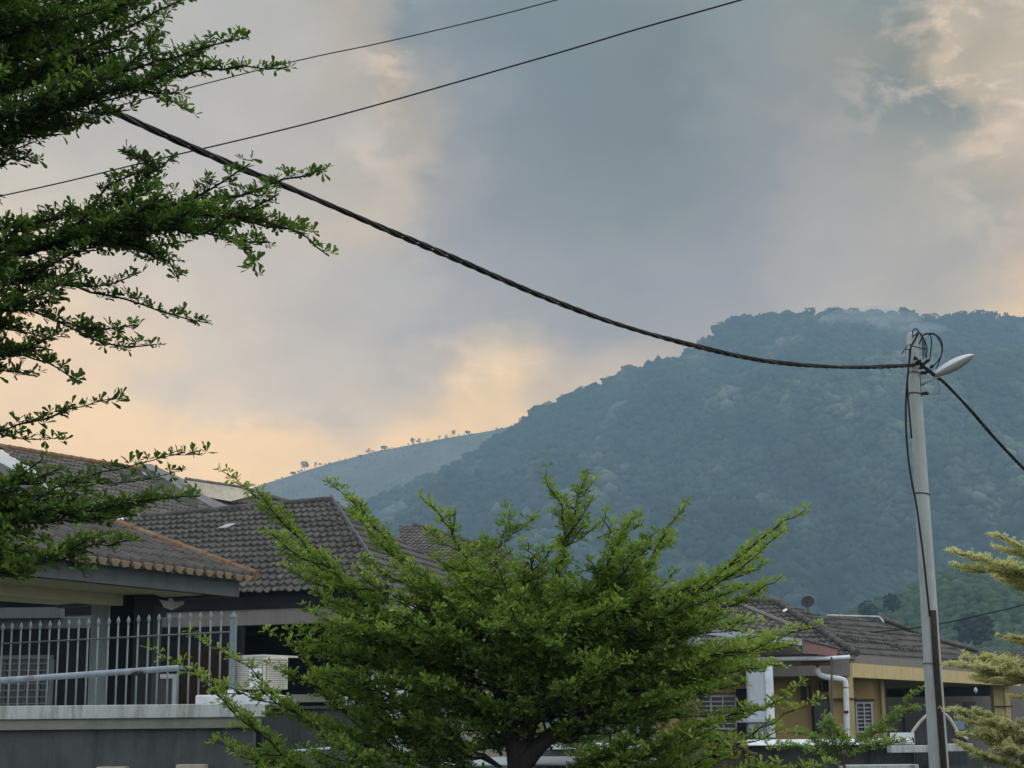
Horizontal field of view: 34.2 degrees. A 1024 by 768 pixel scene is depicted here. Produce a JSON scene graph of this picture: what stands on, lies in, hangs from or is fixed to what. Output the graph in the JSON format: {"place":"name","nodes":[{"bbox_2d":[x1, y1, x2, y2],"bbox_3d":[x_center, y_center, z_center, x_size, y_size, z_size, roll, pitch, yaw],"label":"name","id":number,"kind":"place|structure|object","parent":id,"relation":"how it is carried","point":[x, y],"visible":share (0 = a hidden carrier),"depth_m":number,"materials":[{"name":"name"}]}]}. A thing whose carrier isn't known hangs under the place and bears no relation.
{"place":"outdoors","nodes":[
{"label":"outdoors","id":0,"kind":"place"},
{"bbox_2d":[0,509,258,705],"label":"tiled porch house","id":1,"kind":"structure","parent":0,"point":[122,591],"depth_m":24.76,"materials":[{"name":"ceramic"}]},
{"bbox_2d":[0,655,54,705],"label":"window","id":2,"kind":"structure","parent":1,"relation":"in","point":[41,697],"depth_m":30.42,"materials":[{"name":"grey glass"}]},
{"bbox_2d":[159,674,178,703],"bbox_3d":[-6.337,5.577,30.163,0.576,0.627,0.100,-1,-12,0],"label":"window","id":3,"kind":"structure","parent":1,"relation":"in","point":[172,678],"depth_m":30.17,"materials":[{"name":"white paint"}]},
{"bbox_2d":[160,598,183,609],"bbox_3d":[-5.090,3.293,24.888,0.368,0.188,0.133,-1,-12,0],"label":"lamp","id":4,"kind":"object","parent":1,"relation":"hanging from","point":[170,604],"visible":1,"depth_m":24.88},
{"bbox_2d":[179,647,228,703],"bbox_3d":[-5.565,5.811,30.010,0.853,2.083,0.100,-1,-12,0],"label":"door","id":5,"kind":"structure","parent":1,"relation":"in","point":[204,652],"depth_m":30.09,"materials":[{"name":"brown wood"}]},
{"bbox_2d":[73,0,556,115],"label":"thin wire","id":6,"kind":"object","parent":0,"point":[364,46],"visible":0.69,"depth_m":19.08,"materials":[{"name":"black metal"}]},
{"bbox_2d":[2,0,741,195],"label":"thin wire","id":7,"kind":"object","parent":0,"point":[404,96],"visible":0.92,"depth_m":17.07,"materials":[{"name":"black metal"}]},
{"bbox_2d":[252,427,507,509],"bbox_3d":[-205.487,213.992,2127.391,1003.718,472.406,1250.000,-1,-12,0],"label":"ridge","id":8,"kind":"structure","parent":0,"point":[420,467],"depth_m":2455.06,"materials":[{"name":"green plant"}]},
{"bbox_2d":[300,461,308,470],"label":"ridge tree","id":9,"kind":"object","parent":8,"relation":"on","point":[304,465],"visible":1,"depth_m":2524.37,"materials":[{"name":"green plant"}]},
{"bbox_2d":[254,429,503,505],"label":"scrub","id":10,"kind":"object","parent":8,"relation":"on","point":[375,471],"visible":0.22,"depth_m":2458.28,"materials":[{"name":"green plant"}]},
{"bbox_2d":[261,427,502,484],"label":"forest","id":11,"kind":"object","parent":8,"relation":"on","point":[391,447],"visible":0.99,"depth_m":2530.24,"materials":[{"name":"green plant"}]},
{"bbox_2d":[0,0,1023,487],"label":"sky","id":12,"kind":"structure","parent":0,"point":[680,177],"materials":[{"name":"grey"}]},
{"bbox_2d":[547,739,766,749],"bbox_3d":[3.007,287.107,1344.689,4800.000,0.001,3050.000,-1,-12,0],"label":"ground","id":13,"kind":"structure","parent":0,"point":[653,741],"depth_m":253.69,"materials":[{"name":"grey concrete"}]},
{"bbox_2d":[0,443,228,607],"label":"tall roof house","id":14,"kind":"structure","parent":13,"relation":"on","point":[74,464],"depth_m":44.37,"materials":[{"name":"tile"}]},
{"bbox_2d":[0,694,380,767],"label":"boundary wall","id":15,"kind":"structure","parent":13,"relation":"on","point":[130,736],"depth_m":17.68,"materials":[{"name":"grey paint"}]},
{"bbox_2d":[0,665,191,683],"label":"gate pipe","id":16,"kind":"object","parent":15,"relation":"on","point":[100,673],"visible":0.91,"depth_m":17.92,"materials":[{"name":"metal"}]},
{"bbox_2d":[97,766,128,767],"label":"cement block","id":17,"kind":"structure","parent":15,"relation":"attached to","point":[114,767],"depth_m":17.45,"materials":[{"name":"beige concrete"}]},
{"bbox_2d":[0,610,236,705],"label":"spear fence","id":18,"kind":"object","parent":15,"relation":"on","point":[233,643],"visible":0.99,"depth_m":19.85,"materials":[{"name":"grey metal"}]},
{"bbox_2d":[176,764,207,767],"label":"cement block","id":19,"kind":"structure","parent":15,"relation":"attached to","point":[191,765],"depth_m":17.46,"materials":[{"name":"beige concrete"}]},
{"bbox_2d":[195,694,289,706],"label":"ledge slab","id":20,"kind":"structure","parent":15,"relation":"on","point":[207,699],"depth_m":18.11,"materials":[{"name":"white paint"}]},
{"bbox_2d":[227,655,297,693],"bbox_3d":[-2.828,3.307,18.908,0.728,0.442,0.452,-1,-12,0],"label":"air conditioner","id":21,"kind":"object","parent":20,"relation":"on","point":[275,678],"visible":0.56,"depth_m":18.82,"materials":[{"name":"beige plastic"}]},
{"bbox_2d":[184,477,289,591],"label":"terrace house","id":22,"kind":"structure","parent":13,"relation":"on","point":[230,494],"depth_m":46.70,"materials":[{"name":"concrete"}]},
{"bbox_2d":[43,494,456,767],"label":"dark roof house","id":23,"kind":"structure","parent":13,"relation":"on","point":[273,596],"depth_m":35.91,"materials":[{"name":"grey tile"}]},
{"bbox_2d":[162,609,166,616],"bbox_3d":[-7.032,4.628,33.126,0.244,0.262,0.300,-1,-12,0],"label":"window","id":24,"kind":"structure","parent":23,"relation":"in","point":[164,612],"depth_m":33.09,"materials":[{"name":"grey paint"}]},
{"bbox_2d":[345,671,405,744],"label":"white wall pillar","id":25,"kind":"structure","parent":13,"relation":"on","point":[399,691],"depth_m":24.08,"materials":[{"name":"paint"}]},
{"bbox_2d":[275,745,477,767],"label":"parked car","id":26,"kind":"object","parent":13,"relation":"on","point":[327,751],"visible":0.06,"depth_m":16.89,"materials":[{"name":"grey paint"}]},
{"bbox_2d":[399,522,545,756],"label":"tiled house","id":27,"kind":"structure","parent":13,"relation":"on","point":[412,536],"depth_m":51.34,"materials":[{"name":"tile"}]},
{"bbox_2d":[492,587,794,767],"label":"pale green tree","id":28,"kind":"object","parent":13,"relation":"on","point":[586,747],"visible":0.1,"depth_m":16.82,"materials":[{"name":"green plant"}]},
{"bbox_2d":[737,666,775,738],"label":"white gate column","id":29,"kind":"structure","parent":13,"relation":"on","point":[761,688],"depth_m":32.42,"materials":[{"name":"grey paint"}]},
{"bbox_2d":[542,738,1023,767],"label":"capped boundary wall","id":30,"kind":"structure","parent":13,"relation":"on","point":[897,755],"depth_m":30.53,"materials":[{"name":"white paint"}]},
{"bbox_2d":[707,742,757,767],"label":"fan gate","id":31,"kind":"structure","parent":30,"relation":"attached to","point":[746,750],"depth_m":29.48,"materials":[{"name":"brown metal"}]},
{"bbox_2d":[890,733,913,737],"bbox_3d":[7.072,6.373,30.169,0.331,0.099,0.500,-1,-12,0],"label":"pier cap","id":32,"kind":"object","parent":30,"relation":"on","point":[907,735],"visible":0.82,"depth_m":29.93,"materials":[{"name":"white paint"}]},
{"bbox_2d":[911,713,967,765],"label":"arched gate","id":33,"kind":"structure","parent":30,"relation":"on","point":[954,758],"depth_m":30.23,"materials":[{"name":"grey metal"}]},
{"bbox_2d":[654,597,1023,752],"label":"yellow house","id":34,"kind":"structure","parent":13,"relation":"on","point":[854,687],"depth_m":40.52,"materials":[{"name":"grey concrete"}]},
{"bbox_2d":[697,692,736,729],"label":"window","id":35,"kind":"structure","parent":34,"relation":"in","point":[716,700],"depth_m":40.48,"materials":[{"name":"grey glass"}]},
{"bbox_2d":[736,689,747,734],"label":"door","id":36,"kind":"structure","parent":34,"relation":"in","point":[741,694],"depth_m":40.26,"materials":[{"name":"grey paint"}]},
{"bbox_2d":[800,686,810,699],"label":"window","id":37,"kind":"structure","parent":34,"relation":"in","point":[805,690],"depth_m":40.35,"materials":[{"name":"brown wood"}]},
{"bbox_2d":[801,596,813,613],"bbox_3d":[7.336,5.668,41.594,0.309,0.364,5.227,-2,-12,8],"label":"satellite dish","id":38,"kind":"object","parent":34,"relation":"on","point":[807,601],"visible":1,"depth_m":39.26,"materials":[{"name":"grey metal"}]},
{"bbox_2d":[811,695,829,731],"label":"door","id":39,"kind":"structure","parent":34,"relation":"in","point":[817,710],"depth_m":40.33,"materials":[{"name":"grey paint"}]},
{"bbox_2d":[820,681,828,690],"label":"window","id":40,"kind":"structure","parent":34,"relation":"in","point":[824,686],"depth_m":40.36,"materials":[{"name":"grey glass"}]},
{"bbox_2d":[854,699,874,732],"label":"window","id":41,"kind":"structure","parent":34,"relation":"in","point":[863,710],"depth_m":40.25,"materials":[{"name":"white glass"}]},
{"bbox_2d":[903,710,925,736],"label":"door","id":42,"kind":"structure","parent":34,"relation":"in","point":[910,720],"depth_m":51.74,"materials":[{"name":"grey glass"}]},
{"bbox_2d":[946,721,964,729],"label":"blue container","id":43,"kind":"object","parent":34,"relation":"in","point":[959,725],"visible":0.34,"depth_m":43.08,"materials":[{"name":"plastic"}]},
{"bbox_2d":[964,702,974,718],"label":"window","id":44,"kind":"structure","parent":34,"relation":"in","point":[967,705],"depth_m":51.92,"materials":[{"name":"grey glass"}]},
{"bbox_2d":[765,685,925,767],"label":"young pale tree","id":45,"kind":"object","parent":13,"relation":"on","point":[873,731],"visible":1,"depth_m":25.37,"materials":[{"name":"green plant"}]},
{"bbox_2d":[826,614,994,664],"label":"second tiled house","id":46,"kind":"structure","parent":13,"relation":"on","point":[913,637],"depth_m":50.98,"materials":[{"name":"grey tile"}]},
{"bbox_2d":[906,332,973,767],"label":"street lamp","id":47,"kind":"object","parent":13,"relation":"on","point":[936,728],"visible":0.97,"depth_m":21.88,"materials":[{"name":"concrete"}]},
{"bbox_2d":[46,54,915,370],"bbox_3d":[0.858,-1.249,16.829,0.110,1.272,14.554,-10,-15,38],"label":"twisted cable","id":48,"kind":"object","parent":47,"relation":"attached to","point":[380,226],"visible":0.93,"depth_m":15.17,"materials":[{"name":"black rubber"}]},
{"bbox_2d":[907,346,911,437],"bbox_3d":[5.341,0.105,22.293,0.103,1.262,0.021,-1,-12,0],"label":"riser cable","id":49,"kind":"object","parent":48,"relation":"hanging from","point":[908,393],"visible":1,"depth_m":22.27,"materials":[{"name":"black rubber"}]},
{"bbox_2d":[905,332,929,616],"bbox_3d":[5.387,1.167,22.087,0.273,3.811,0.023,-1,-12,0],"label":"riser cable","id":50,"kind":"object","parent":47,"relation":"hanging from","point":[910,473],"visible":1,"depth_m":22.03,"materials":[{"name":"black rubber"}]},
{"bbox_2d":[912,328,923,359],"bbox_3d":[5.488,-0.543,22.491,0.145,0.435,0.015,-1,-12,0],"label":"jumper cable","id":51,"kind":"object","parent":47,"relation":"attached to","point":[922,343],"visible":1,"depth_m":22.48,"materials":[{"name":"black rubber"}]},
{"bbox_2d":[914,332,925,356],"bbox_3d":[5.509,-0.533,22.474,0.146,0.350,0.015,-1,-12,0],"label":"jumper cable","id":52,"kind":"object","parent":47,"relation":"attached to","point":[924,344],"visible":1,"depth_m":22.46,"materials":[{"name":"black rubber"}]},
{"bbox_2d":[913,356,934,375],"bbox_3d":[5.542,-0.243,22.366,0.279,0.285,0.062,-1,-12,0],"label":"cable clamp","id":53,"kind":"object","parent":47,"relation":"attached to","point":[922,365],"visible":1,"depth_m":22.35,"materials":[{"name":"black metal"}]},
{"bbox_2d":[921,336,927,358],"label":"jumper cable","id":54,"kind":"object","parent":53,"relation":"attached to","point":[926,346],"visible":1,"depth_m":22.40,"materials":[{"name":"black rubber"}]},
{"bbox_2d":[919,333,931,361],"bbox_3d":[5.580,-0.497,22.451,0.187,0.401,0.015,-1,-12,0],"label":"jumper cable","id":55,"kind":"object","parent":53,"relation":"attached to","point":[931,345],"visible":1,"depth_m":22.45,"materials":[{"name":"black rubber"}]},
{"bbox_2d":[923,333,942,365],"bbox_3d":[5.685,-0.460,22.427,0.258,0.477,0.017,-1,-12,0],"label":"jumper cable","id":56,"kind":"object","parent":53,"relation":"attached to","point":[941,343],"visible":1,"depth_m":22.45,"materials":[{"name":"black rubber"}]},
{"bbox_2d":[928,334,942,368],"bbox_3d":[5.707,-0.442,22.408,0.182,0.490,0.017,-1,-12,0],"label":"jumper cable","id":57,"kind":"object","parent":47,"relation":"attached to","point":[941,349],"visible":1,"depth_m":22.41,"materials":[{"name":"black rubber"}]},
{"bbox_2d":[915,363,1023,470],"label":"twisted cable","id":58,"kind":"object","parent":47,"relation":"attached to","point":[984,426],"visible":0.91,"depth_m":25.25,"materials":[{"name":"black rubber"}]},
{"bbox_2d":[939,531,1023,767],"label":"variegated tree","id":59,"kind":"object","parent":13,"relation":"on","point":[1006,736],"visible":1,"depth_m":18.33,"materials":[{"name":"green plant"}]},
{"bbox_2d":[976,650,1023,662],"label":"third tiled house","id":60,"kind":"structure","parent":13,"relation":"on","point":[1013,654],"depth_m":62.80,"materials":[{"name":"tile"}]},
{"bbox_2d":[408,321,1018,738],"bbox_3d":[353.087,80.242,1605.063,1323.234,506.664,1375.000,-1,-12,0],"label":"mountain","id":61,"kind":"structure","parent":0,"point":[732,539],"depth_m":1673.09,"materials":[{"name":"green plant"}]},
{"bbox_2d":[530,404,543,409],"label":"ridge tree","id":62,"kind":"object","parent":61,"relation":"on","point":[534,407],"visible":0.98,"depth_m":2027.87,"materials":[{"name":"green plant"}]},
{"bbox_2d":[511,356,679,426],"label":"forest","id":63,"kind":"object","parent":61,"relation":"on","point":[580,388],"visible":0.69,"depth_m":2030.54,"materials":[{"name":"green plant"}]},
{"bbox_2d":[354,308,1023,616],"bbox_3d":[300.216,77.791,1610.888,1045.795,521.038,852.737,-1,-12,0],"label":"forest","id":64,"kind":"object","parent":61,"relation":"on","point":[601,453],"visible":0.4,"depth_m":1720.93,"materials":[{"name":"green plant"}]},
{"bbox_2d":[730,315,743,320],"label":"ridge tree","id":65,"kind":"object","parent":61,"relation":"on","point":[733,317],"visible":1,"depth_m":2050.71,"materials":[{"name":"green plant"}]},
{"bbox_2d":[766,312,776,315],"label":"ridge tree","id":66,"kind":"object","parent":61,"relation":"on","point":[770,313],"visible":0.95,"depth_m":2052.01,"materials":[{"name":"green plant"}]},
{"bbox_2d":[683,307,1021,353],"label":"forest","id":67,"kind":"object","parent":61,"relation":"on","point":[835,310],"visible":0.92,"depth_m":2052.28,"materials":[{"name":"green plant"}]},
{"bbox_2d":[898,307,907,312],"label":"ridge tree","id":68,"kind":"object","parent":61,"relation":"on","point":[901,309],"visible":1,"depth_m":2055.62,"materials":[{"name":"green plant"}]},
{"bbox_2d":[920,313,930,317],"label":"ridge tree","id":69,"kind":"object","parent":61,"relation":"on","point":[926,315],"visible":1,"depth_m":2053.04,"materials":[{"name":"green plant"}]},
{"bbox_2d":[944,313,960,318],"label":"ridge tree","id":70,"kind":"object","parent":61,"relation":"on","point":[955,315],"visible":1,"depth_m":2051.13,"materials":[{"name":"green plant"}]},
{"bbox_2d":[968,312,981,316],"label":"ridge tree","id":71,"kind":"object","parent":61,"relation":"on","point":[974,313],"visible":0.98,"depth_m":2050.97,"materials":[{"name":"green plant"}]},
{"bbox_2d":[988,311,1000,318],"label":"ridge tree","id":72,"kind":"object","parent":61,"relation":"on","point":[994,314],"visible":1,"depth_m":2051.76,"materials":[{"name":"green plant"}]},
{"bbox_2d":[602,353,1023,738],"bbox_3d":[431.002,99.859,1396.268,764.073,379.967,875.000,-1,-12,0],"label":"hill","id":73,"kind":"structure","parent":0,"point":[782,557],"depth_m":1425.06,"materials":[{"name":"green plant"}]},
{"bbox_2d":[606,344,1023,614],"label":"forest","id":74,"kind":"object","parent":73,"relation":"on","point":[954,434],"visible":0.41,"depth_m":1480.71,"materials":[{"name":"green plant"}]},
{"bbox_2d":[871,604,1023,632],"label":"thin wire","id":75,"kind":"object","parent":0,"point":[949,621],"visible":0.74,"depth_m":44.62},
{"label":"hill","id":76,"kind":"structure","parent":0,"visible":0},
{"bbox_2d":[858,600,880,623],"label":"hillside tree","id":77,"kind":"object","parent":76,"relation":"on","point":[865,610],"visible":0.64,"depth_m":475.33,"materials":[{"name":"green plant"}]},
{"bbox_2d":[882,593,901,612],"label":"hillside tree","id":78,"kind":"object","parent":76,"relation":"on","point":[891,603],"visible":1,"depth_m":495.87,"materials":[{"name":"green plant"}]},
{"bbox_2d":[829,556,1023,660],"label":"forest","id":79,"kind":"object","parent":76,"relation":"on","point":[958,592],"visible":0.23,"depth_m":524.05,"materials":[{"name":"green plant"}]},
{"bbox_2d":[952,611,995,645],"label":"hillside tree","id":80,"kind":"object","parent":76,"relation":"on","point":[974,629],"visible":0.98,"depth_m":413.88,"materials":[{"name":"green plant"}]},
{"label":"road","id":81,"kind":"structure","parent":0,"visible":0},
{"bbox_2d":[0,0,338,584],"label":"edge tree","id":82,"kind":"object","parent":81,"relation":"on","point":[128,227],"visible":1,"depth_m":9.32,"materials":[{"name":"green plant"}]},
{"bbox_2d":[392,757,534,767],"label":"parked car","id":83,"kind":"object","parent":81,"relation":"on","point":[502,761],"visible":0.27,"depth_m":15.93,"materials":[{"name":"white paint"}]},
{"bbox_2d":[141,461,840,767],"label":"umbrella tree","id":84,"kind":"object","parent":81,"relation":"on","point":[555,644],"visible":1,"depth_m":13.51,"materials":[{"name":"green plant"}]},
{"bbox_2d":[534,756,655,767],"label":"parked car","id":85,"kind":"object","parent":81,"relation":"on","point":[551,761],"visible":0.16,"depth_m":16.91,"materials":[{"name":"grey paint"}]}
]}

